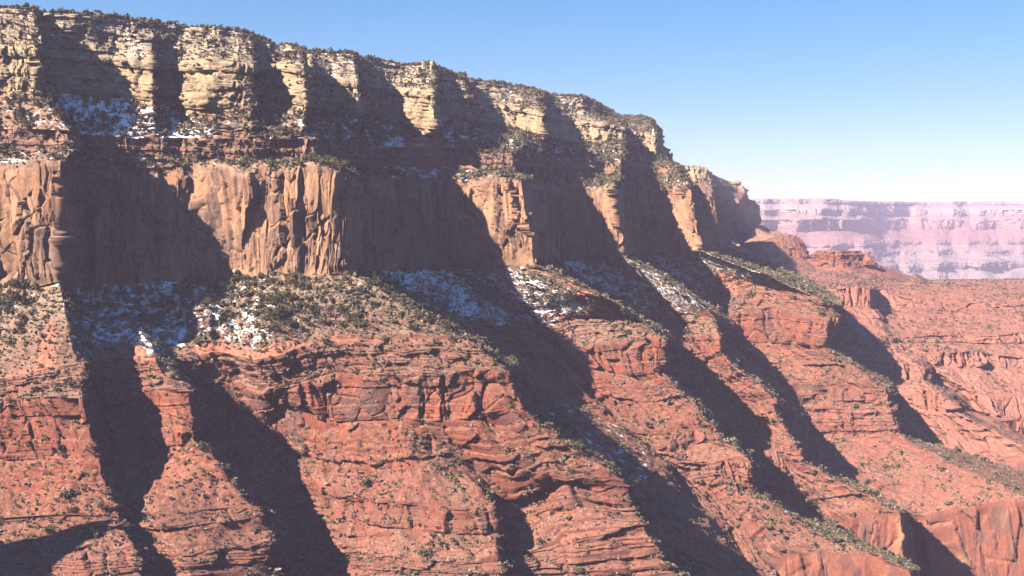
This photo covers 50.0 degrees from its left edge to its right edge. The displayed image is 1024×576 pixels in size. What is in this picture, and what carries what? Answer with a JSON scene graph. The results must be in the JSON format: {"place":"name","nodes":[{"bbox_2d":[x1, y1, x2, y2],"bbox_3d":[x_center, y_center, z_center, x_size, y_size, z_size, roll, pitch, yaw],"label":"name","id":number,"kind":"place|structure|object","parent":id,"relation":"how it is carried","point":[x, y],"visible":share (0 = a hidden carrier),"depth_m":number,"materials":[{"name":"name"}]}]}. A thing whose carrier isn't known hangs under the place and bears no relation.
{"place":"outdoors","nodes":[
{"label":"outdoors","id":0,"kind":"place"},
{"bbox_2d":[0,92,670,167],"bbox_3d":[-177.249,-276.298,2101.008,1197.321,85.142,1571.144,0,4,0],"label":"rock ledge","id":1,"kind":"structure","parent":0,"point":[152,129],"depth_m":1465.39,"materials":[{"name":"brown stone"}]},
{"bbox_2d":[9,93,16,100],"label":"juniper tree","id":2,"kind":"object","parent":1,"relation":"on","point":[13,96],"visible":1,"depth_m":1360.94,"materials":[{"name":"green plant"}]},
{"bbox_2d":[17,101,23,114],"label":"pine tree","id":3,"kind":"object","parent":1,"relation":"on","point":[19,106],"visible":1,"depth_m":1342.92,"materials":[{"name":"green plant"}]},
{"bbox_2d":[57,111,65,120],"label":"juniper tree","id":4,"kind":"object","parent":1,"relation":"on","point":[61,115],"visible":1,"depth_m":1333.35,"materials":[{"name":"green plant"}]},
{"bbox_2d":[82,91,86,103],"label":"pine tree","id":5,"kind":"object","parent":1,"relation":"on","point":[84,98],"visible":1,"depth_m":1477.43,"materials":[{"name":"green plant"}]},
{"bbox_2d":[83,118,93,124],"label":"juniper tree","id":6,"kind":"object","parent":1,"relation":"on","point":[88,121],"visible":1,"depth_m":1435.39,"materials":[{"name":"green plant"}]},
{"bbox_2d":[91,112,94,125],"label":"pine tree","id":7,"kind":"object","parent":1,"relation":"on","point":[92,113],"visible":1,"depth_m":1434.74,"materials":[{"name":"green plant"}]},
{"bbox_2d":[120,131,129,139],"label":"juniper tree","id":8,"kind":"object","parent":1,"relation":"on","point":[124,134],"visible":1,"depth_m":1430.92,"materials":[{"name":"green plant"}]},
{"bbox_2d":[0,8,672,159],"bbox_3d":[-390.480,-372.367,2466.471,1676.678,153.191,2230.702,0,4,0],"label":"rim cliff","id":9,"kind":"structure","parent":0,"point":[214,82],"depth_m":1539.27,"materials":[{"name":"beige stone"}]},
{"bbox_2d":[135,33,144,42],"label":"rock pinnacle","id":10,"kind":"object","parent":9,"relation":"on","point":[140,37],"visible":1,"depth_m":1518.99,"materials":[{"name":"stone"}]},
{"bbox_2d":[204,39,208,48],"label":"rock pinnacle","id":11,"kind":"object","parent":9,"relation":"on","point":[206,45],"visible":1,"depth_m":1519.39,"materials":[{"name":"stone"}]},
{"bbox_2d":[212,26,216,37],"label":"rock pinnacle","id":12,"kind":"object","parent":9,"relation":"on","point":[214,32],"visible":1,"depth_m":1552.21,"materials":[{"name":"stone"}]},
{"bbox_2d":[247,41,253,48],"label":"rock pinnacle","id":13,"kind":"object","parent":9,"relation":"on","point":[251,44],"visible":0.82,"depth_m":1567.79,"materials":[{"name":"stone"}]},
{"bbox_2d":[284,45,294,52],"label":"rock pinnacle","id":14,"kind":"object","parent":9,"relation":"on","point":[289,48],"visible":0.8,"depth_m":1663.74,"materials":[{"name":"stone"}]},
{"bbox_2d":[307,54,313,71],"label":"rock pinnacle","id":15,"kind":"object","parent":9,"relation":"on","point":[310,60],"visible":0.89,"depth_m":1577.97,"materials":[{"name":"stone"}]},
{"bbox_2d":[421,61,425,70],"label":"rock pinnacle","id":16,"kind":"object","parent":9,"relation":"on","point":[423,66],"visible":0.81,"depth_m":1933.61,"materials":[{"name":"stone"}]},
{"bbox_2d":[429,61,433,70],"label":"rock pinnacle","id":17,"kind":"object","parent":9,"relation":"on","point":[431,66],"visible":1,"depth_m":1909.96,"materials":[{"name":"stone"}]},
{"bbox_2d":[651,129,655,145],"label":"rock pinnacle","id":18,"kind":"object","parent":9,"relation":"on","point":[653,138],"visible":1,"depth_m":2576.82,"materials":[{"name":"stone"}]},
{"bbox_2d":[0,129,706,198],"bbox_3d":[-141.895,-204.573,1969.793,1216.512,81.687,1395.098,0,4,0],"label":"cliff band","id":19,"kind":"object","parent":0,"point":[434,155],"visible":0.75,"depth_m":1444.82,"materials":[{"name":"brown stone"}]},
{"bbox_2d":[1,142,8,149],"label":"juniper tree","id":20,"kind":"object","parent":19,"relation":"on","point":[4,146],"visible":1,"depth_m":1319.01,"materials":[{"name":"green plant"}]},
{"bbox_2d":[49,150,59,157],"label":"juniper tree","id":21,"kind":"object","parent":19,"relation":"on","point":[52,153],"visible":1,"depth_m":1281.19,"materials":[{"name":"green plant"}]},
{"bbox_2d":[143,160,152,168],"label":"juniper tree","id":22,"kind":"object","parent":19,"relation":"on","point":[148,163],"visible":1,"depth_m":1436.40,"materials":[{"name":"green plant"}]},
{"bbox_2d":[224,158,234,165],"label":"juniper tree","id":23,"kind":"object","parent":19,"relation":"on","point":[231,161],"visible":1,"depth_m":1418.62,"materials":[{"name":"green plant"}]},
{"bbox_2d":[0,161,724,287],"bbox_3d":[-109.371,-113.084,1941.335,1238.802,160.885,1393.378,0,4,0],"label":"tall cliff","id":24,"kind":"structure","parent":0,"point":[79,225],"depth_m":1435.87,"materials":[{"name":"brown stone"}]},
{"bbox_2d":[0,250,840,378],"bbox_3d":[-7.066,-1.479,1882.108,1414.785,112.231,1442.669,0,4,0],"label":"talus slope","id":25,"kind":"structure","parent":0,"point":[417,334],"depth_m":1364.70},
{"bbox_2d":[5,298,16,305],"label":"juniper tree","id":26,"kind":"object","parent":25,"relation":"on","point":[8,300],"visible":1,"depth_m":1243.25,"materials":[{"name":"green plant"}]},
{"bbox_2d":[7,279,16,288],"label":"juniper tree","id":27,"kind":"object","parent":25,"relation":"on","point":[10,283],"visible":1,"depth_m":1261.62,"materials":[{"name":"green plant"}]},
{"bbox_2d":[13,320,24,325],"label":"juniper tree","id":28,"kind":"object","parent":25,"relation":"on","point":[19,324],"visible":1,"depth_m":1212.30,"materials":[{"name":"green plant"}]},
{"bbox_2d":[21,292,26,304],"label":"pine tree","id":29,"kind":"object","parent":25,"relation":"on","point":[23,298],"visible":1,"depth_m":1235.42,"materials":[{"name":"green plant"}]},
{"bbox_2d":[21,289,27,302],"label":"pine tree","id":30,"kind":"object","parent":25,"relation":"on","point":[25,291],"visible":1,"depth_m":1238.41,"materials":[{"name":"green plant"}]},
{"bbox_2d":[67,300,74,309],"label":"juniper tree","id":31,"kind":"object","parent":25,"relation":"on","point":[70,303],"visible":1,"depth_m":1231.37,"materials":[{"name":"green plant"}]},
{"bbox_2d":[76,293,86,300],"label":"juniper tree","id":32,"kind":"object","parent":25,"relation":"on","point":[81,295],"visible":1,"depth_m":1377.62,"materials":[{"name":"green plant"}]},
{"bbox_2d":[80,286,90,292],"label":"juniper tree","id":33,"kind":"object","parent":25,"relation":"on","point":[83,289],"visible":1,"depth_m":1403.83,"materials":[{"name":"green plant"}]},
{"bbox_2d":[107,315,115,322],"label":"juniper tree","id":34,"kind":"object","parent":25,"relation":"on","point":[112,318],"visible":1,"depth_m":1332.90,"materials":[{"name":"green plant"}]},
{"bbox_2d":[117,289,126,296],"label":"juniper tree","id":35,"kind":"object","parent":25,"relation":"on","point":[120,292],"visible":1,"depth_m":1395.96,"materials":[{"name":"green plant"}]},
{"bbox_2d":[127,305,135,310],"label":"juniper tree","id":36,"kind":"object","parent":25,"relation":"on","point":[130,307],"visible":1,"depth_m":1361.83,"materials":[{"name":"green plant"}]},
{"bbox_2d":[135,289,143,296],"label":"juniper tree","id":37,"kind":"object","parent":25,"relation":"on","point":[139,291],"visible":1,"depth_m":1420.44,"materials":[{"name":"green plant"}]},
{"bbox_2d":[136,316,145,323],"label":"juniper tree","id":38,"kind":"object","parent":25,"relation":"on","point":[139,319],"visible":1,"depth_m":1338.04,"materials":[{"name":"green plant"}]},
{"bbox_2d":[154,311,162,317],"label":"juniper tree","id":39,"kind":"object","parent":25,"relation":"on","point":[159,313],"visible":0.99,"depth_m":1401.50,"materials":[{"name":"green plant"}]},
{"bbox_2d":[193,338,201,347],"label":"juniper tree","id":40,"kind":"object","parent":25,"relation":"on","point":[196,342],"visible":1,"depth_m":1326.75,"materials":[{"name":"green plant"}]},
{"bbox_2d":[242,290,248,298],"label":"juniper tree","id":41,"kind":"object","parent":25,"relation":"on","point":[245,294],"visible":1,"depth_m":1362.18,"materials":[{"name":"green plant"}]},
{"bbox_2d":[241,308,252,315],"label":"juniper tree","id":42,"kind":"object","parent":25,"relation":"on","point":[244,310],"visible":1,"depth_m":1338.23,"materials":[{"name":"plant"}]},
{"bbox_2d":[256,283,264,290],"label":"juniper tree","id":43,"kind":"object","parent":25,"relation":"on","point":[261,286],"visible":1,"depth_m":1364.34,"materials":[{"name":"green plant"}]},
{"bbox_2d":[260,331,266,339],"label":"juniper tree","id":44,"kind":"object","parent":25,"relation":"on","point":[262,335],"visible":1,"depth_m":1294.90,"materials":[{"name":"green plant"}]},
{"bbox_2d":[265,307,273,314],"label":"juniper tree","id":45,"kind":"object","parent":25,"relation":"on","point":[268,310],"visible":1,"depth_m":1308.82,"materials":[{"name":"green plant"}]},
{"bbox_2d":[269,294,276,300],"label":"juniper tree","id":46,"kind":"object","parent":25,"relation":"on","point":[273,298],"visible":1,"depth_m":1339.18,"materials":[{"name":"green plant"}]},
{"bbox_2d":[270,310,278,316],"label":"juniper tree","id":47,"kind":"object","parent":25,"relation":"on","point":[276,312],"visible":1,"depth_m":1307.62,"materials":[{"name":"green plant"}]},
{"bbox_2d":[269,323,280,331],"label":"juniper tree","id":48,"kind":"object","parent":25,"relation":"on","point":[276,326],"visible":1,"depth_m":1292.63,"materials":[{"name":"green plant"}]},
{"bbox_2d":[288,294,297,300],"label":"juniper tree","id":49,"kind":"object","parent":25,"relation":"on","point":[294,296],"visible":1,"depth_m":1339.72,"materials":[{"name":"green plant"}]},
{"bbox_2d":[289,271,296,278],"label":"juniper tree","id":50,"kind":"object","parent":25,"relation":"on","point":[294,275],"visible":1,"depth_m":1366.33,"materials":[{"name":"green plant"}]},
{"bbox_2d":[289,307,297,314],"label":"juniper tree","id":51,"kind":"object","parent":25,"relation":"on","point":[294,309],"visible":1,"depth_m":1327.78,"materials":[{"name":"green plant"}]},
{"bbox_2d":[297,281,303,290],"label":"juniper tree","id":52,"kind":"object","parent":25,"relation":"on","point":[300,286],"visible":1,"depth_m":1350.91,"materials":[{"name":"green plant"}]},
{"bbox_2d":[335,306,345,313],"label":"juniper tree","id":53,"kind":"object","parent":25,"relation":"on","point":[340,310],"visible":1,"depth_m":1313.60,"materials":[{"name":"green plant"}]},
{"bbox_2d":[368,300,377,308],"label":"juniper tree","id":54,"kind":"object","parent":25,"relation":"on","point":[371,302],"visible":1,"depth_m":1313.78,"materials":[{"name":"green plant"}]},
{"bbox_2d":[407,324,417,329],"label":"juniper tree","id":55,"kind":"object","parent":25,"relation":"on","point":[413,326],"visible":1,"depth_m":1293.52,"materials":[{"name":"green plant"}]},
{"bbox_2d":[407,305,417,309],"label":"juniper tree","id":56,"kind":"object","parent":25,"relation":"on","point":[411,307],"visible":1,"depth_m":1314.12,"materials":[{"name":"green plant"}]},
{"bbox_2d":[0,285,850,462],"bbox_3d":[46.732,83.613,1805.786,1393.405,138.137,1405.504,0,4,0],"label":"red cliff","id":57,"kind":"structure","parent":0,"point":[305,392],"depth_m":1280.31,"materials":[{"name":"red stone"}]},
{"bbox_2d":[64,379,76,387],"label":"juniper tree","id":58,"kind":"object","parent":57,"relation":"on","point":[69,382],"visible":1,"depth_m":1147.24,"materials":[{"name":"green plant"}]},
{"bbox_2d":[447,336,455,342],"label":"juniper tree","id":59,"kind":"object","parent":57,"relation":"on","point":[452,338],"visible":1,"depth_m":1289.36,"materials":[{"name":"green plant"}]},
{"bbox_2d":[0,331,1023,575],"bbox_3d":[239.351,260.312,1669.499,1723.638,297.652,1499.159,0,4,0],"label":"ridge slope","id":60,"kind":"structure","parent":0,"point":[174,535],"depth_m":1250.17,"materials":[{"name":"red stone"}]},
{"bbox_2d":[44,526,54,536],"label":"juniper tree","id":61,"kind":"object","parent":60,"relation":"on","point":[49,531],"visible":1,"depth_m":1054.45,"materials":[{"name":"green plant"}]},
{"bbox_2d":[59,491,70,501],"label":"juniper tree","id":62,"kind":"object","parent":60,"relation":"on","point":[61,495],"visible":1,"depth_m":1083.56,"materials":[{"name":"green plant"}]},
{"bbox_2d":[68,506,76,513],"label":"juniper tree","id":63,"kind":"object","parent":60,"relation":"on","point":[73,509],"visible":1,"depth_m":1076.14,"materials":[{"name":"green plant"}]},
{"bbox_2d":[85,527,97,535],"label":"juniper tree","id":64,"kind":"object","parent":60,"relation":"on","point":[90,531],"visible":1,"depth_m":1048.92,"materials":[{"name":"green plant"}]},
{"bbox_2d":[95,499,105,510],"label":"juniper tree","id":65,"kind":"object","parent":60,"relation":"on","point":[100,505],"visible":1,"depth_m":1074.95,"materials":[{"name":"green plant"}]},
{"bbox_2d":[121,522,131,531],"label":"juniper tree","id":66,"kind":"object","parent":60,"relation":"on","point":[126,525],"visible":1,"depth_m":1065.68,"materials":[{"name":"green plant"}]},
{"bbox_2d":[197,442,207,449],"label":"juniper tree","id":67,"kind":"object","parent":60,"relation":"on","point":[202,445],"visible":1,"depth_m":1164.16,"materials":[{"name":"green plant"}]},
{"bbox_2d":[225,463,230,471],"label":"juniper tree","id":68,"kind":"object","parent":60,"relation":"on","point":[227,466],"visible":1,"depth_m":1164.41,"materials":[{"name":"green plant"}]},
{"bbox_2d":[227,468,237,474],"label":"juniper tree","id":69,"kind":"object","parent":60,"relation":"on","point":[231,469],"visible":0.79,"depth_m":1178.05,"materials":[{"name":"green plant"}]},
{"bbox_2d":[253,563,263,571],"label":"juniper tree","id":70,"kind":"object","parent":60,"relation":"on","point":[261,566],"visible":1,"depth_m":1079.03,"materials":[{"name":"green plant"}]},
{"bbox_2d":[360,477,370,486],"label":"juniper tree","id":71,"kind":"object","parent":60,"relation":"on","point":[365,479],"visible":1,"depth_m":1223.84,"materials":[{"name":"green plant"}]},
{"bbox_2d":[418,548,429,557],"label":"juniper tree","id":72,"kind":"object","parent":60,"relation":"on","point":[422,551],"visible":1,"depth_m":1160.50,"materials":[{"name":"green plant"}]},
{"bbox_2d":[435,462,440,470],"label":"juniper tree","id":73,"kind":"object","parent":60,"relation":"on","point":[437,465],"visible":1,"depth_m":1227.55,"materials":[{"name":"green plant"}]},
{"bbox_2d":[437,539,445,545],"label":"juniper tree","id":74,"kind":"object","parent":60,"relation":"on","point":[441,543],"visible":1,"depth_m":1167.41,"materials":[{"name":"green plant"}]},
{"bbox_2d":[453,457,462,464],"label":"juniper tree","id":75,"kind":"object","parent":60,"relation":"on","point":[459,460],"visible":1,"depth_m":1243.63,"materials":[{"name":"green plant"}]},
{"bbox_2d":[0,252,1021,575],"bbox_3d":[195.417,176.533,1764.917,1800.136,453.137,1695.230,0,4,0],"label":"rubble","id":76,"kind":"object","parent":60,"relation":"on","point":[482,426],"visible":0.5,"depth_m":1318.79,"materials":[{"name":"stone"}]},
{"bbox_2d":[0,4,1023,575],"bbox_3d":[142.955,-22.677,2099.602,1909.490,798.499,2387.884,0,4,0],"label":"scrub","id":77,"kind":"object","parent":60,"relation":"on","point":[418,323],"visible":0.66,"depth_m":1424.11,"materials":[{"name":"green plant"}]},
{"bbox_2d":[545,421,553,427],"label":"juniper tree","id":78,"kind":"object","parent":60,"relation":"on","point":[547,424],"visible":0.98,"depth_m":1272.47,"materials":[{"name":"green plant"}]},
{"bbox_2d":[566,466,573,473],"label":"juniper tree","id":79,"kind":"object","parent":60,"relation":"on","point":[569,469],"visible":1,"depth_m":1228.46,"materials":[{"name":"green plant"}]},
{"bbox_2d":[573,566,583,575],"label":"juniper tree","id":80,"kind":"object","parent":60,"relation":"on","point":[579,569],"visible":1,"depth_m":1176.22,"materials":[{"name":"green plant"}]},
{"bbox_2d":[580,443,586,451],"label":"juniper tree","id":81,"kind":"object","parent":60,"relation":"on","point":[583,447],"visible":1,"depth_m":1259.53,"materials":[{"name":"green plant"}]},
{"bbox_2d":[659,561,668,570],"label":"juniper tree","id":82,"kind":"object","parent":60,"relation":"on","point":[664,563],"visible":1,"depth_m":1183.46,"materials":[{"name":"green plant"}]},
{"bbox_2d":[800,510,808,515],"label":"juniper tree","id":83,"kind":"object","parent":60,"relation":"on","point":[802,512],"visible":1,"depth_m":1588.87,"materials":[{"name":"green plant"}]},
{"bbox_2d":[820,528,829,534],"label":"juniper tree","id":84,"kind":"object","parent":60,"relation":"on","point":[823,530],"visible":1,"depth_m":1442.02,"materials":[{"name":"green plant"}]},
{"bbox_2d":[898,557,905,563],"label":"juniper tree","id":85,"kind":"object","parent":60,"relation":"on","point":[900,559],"visible":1,"depth_m":1396.87,"materials":[{"name":"green plant"}]},
{"bbox_2d":[0,0,1023,201],"label":"sky","id":86,"kind":"structure","parent":0,"point":[858,100],"materials":[{"name":"blue"}]},
{"bbox_2d":[682,165,791,253],"bbox_3d":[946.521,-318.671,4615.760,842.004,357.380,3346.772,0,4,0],"label":"headland","id":87,"kind":"structure","parent":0,"point":[723,210],"depth_m":3938.64,"materials":[{"name":"brown stone"}]},
{"bbox_2d":[681,165,1023,455],"bbox_3d":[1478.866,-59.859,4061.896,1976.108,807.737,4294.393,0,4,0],"label":"scrub","id":88,"kind":"object","parent":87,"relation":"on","point":[884,312],"visible":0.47,"depth_m":2694.45,"materials":[{"name":"green plant"}]},
{"bbox_2d":[740,236,814,269],"bbox_3d":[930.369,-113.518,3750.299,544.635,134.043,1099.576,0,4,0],"label":"red hill","id":89,"kind":"structure","parent":0,"point":[795,250],"depth_m":3502.04,"materials":[{"name":"red stone"}]},
{"bbox_2d":[806,250,912,280],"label":"butte","id":90,"kind":"object","parent":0,"point":[839,261],"visible":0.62,"depth_m":3387.99,"materials":[{"name":"red stone"}]},
{"bbox_2d":[863,252,874,264],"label":"rock pinnacle","id":91,"kind":"object","parent":90,"relation":"on","point":[867,260],"visible":1,"depth_m":3367.88,"materials":[{"name":"red stone"}]},
{"bbox_2d":[747,254,1023,473],"bbox_3d":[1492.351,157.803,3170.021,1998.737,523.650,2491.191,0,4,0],"label":"canyon ridge","id":92,"kind":"structure","parent":0,"point":[927,406],"depth_m":2318.23,"materials":[{"name":"red stone"}]},
{"bbox_2d":[749,198,1023,279],"bbox_3d":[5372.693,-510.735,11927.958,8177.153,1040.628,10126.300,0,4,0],"label":"canyon wall","id":93,"kind":"structure","parent":0,"point":[961,240],"depth_m":12426.31,"materials":[{"name":"pink stone"}]},
{"bbox_2d":[777,504,1023,575],"bbox_3d":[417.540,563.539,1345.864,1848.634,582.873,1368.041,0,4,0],"label":"cliff","id":94,"kind":"structure","parent":0,"point":[982,540],"depth_m":1722.66,"materials":[{"name":"red stone"}]}
]}

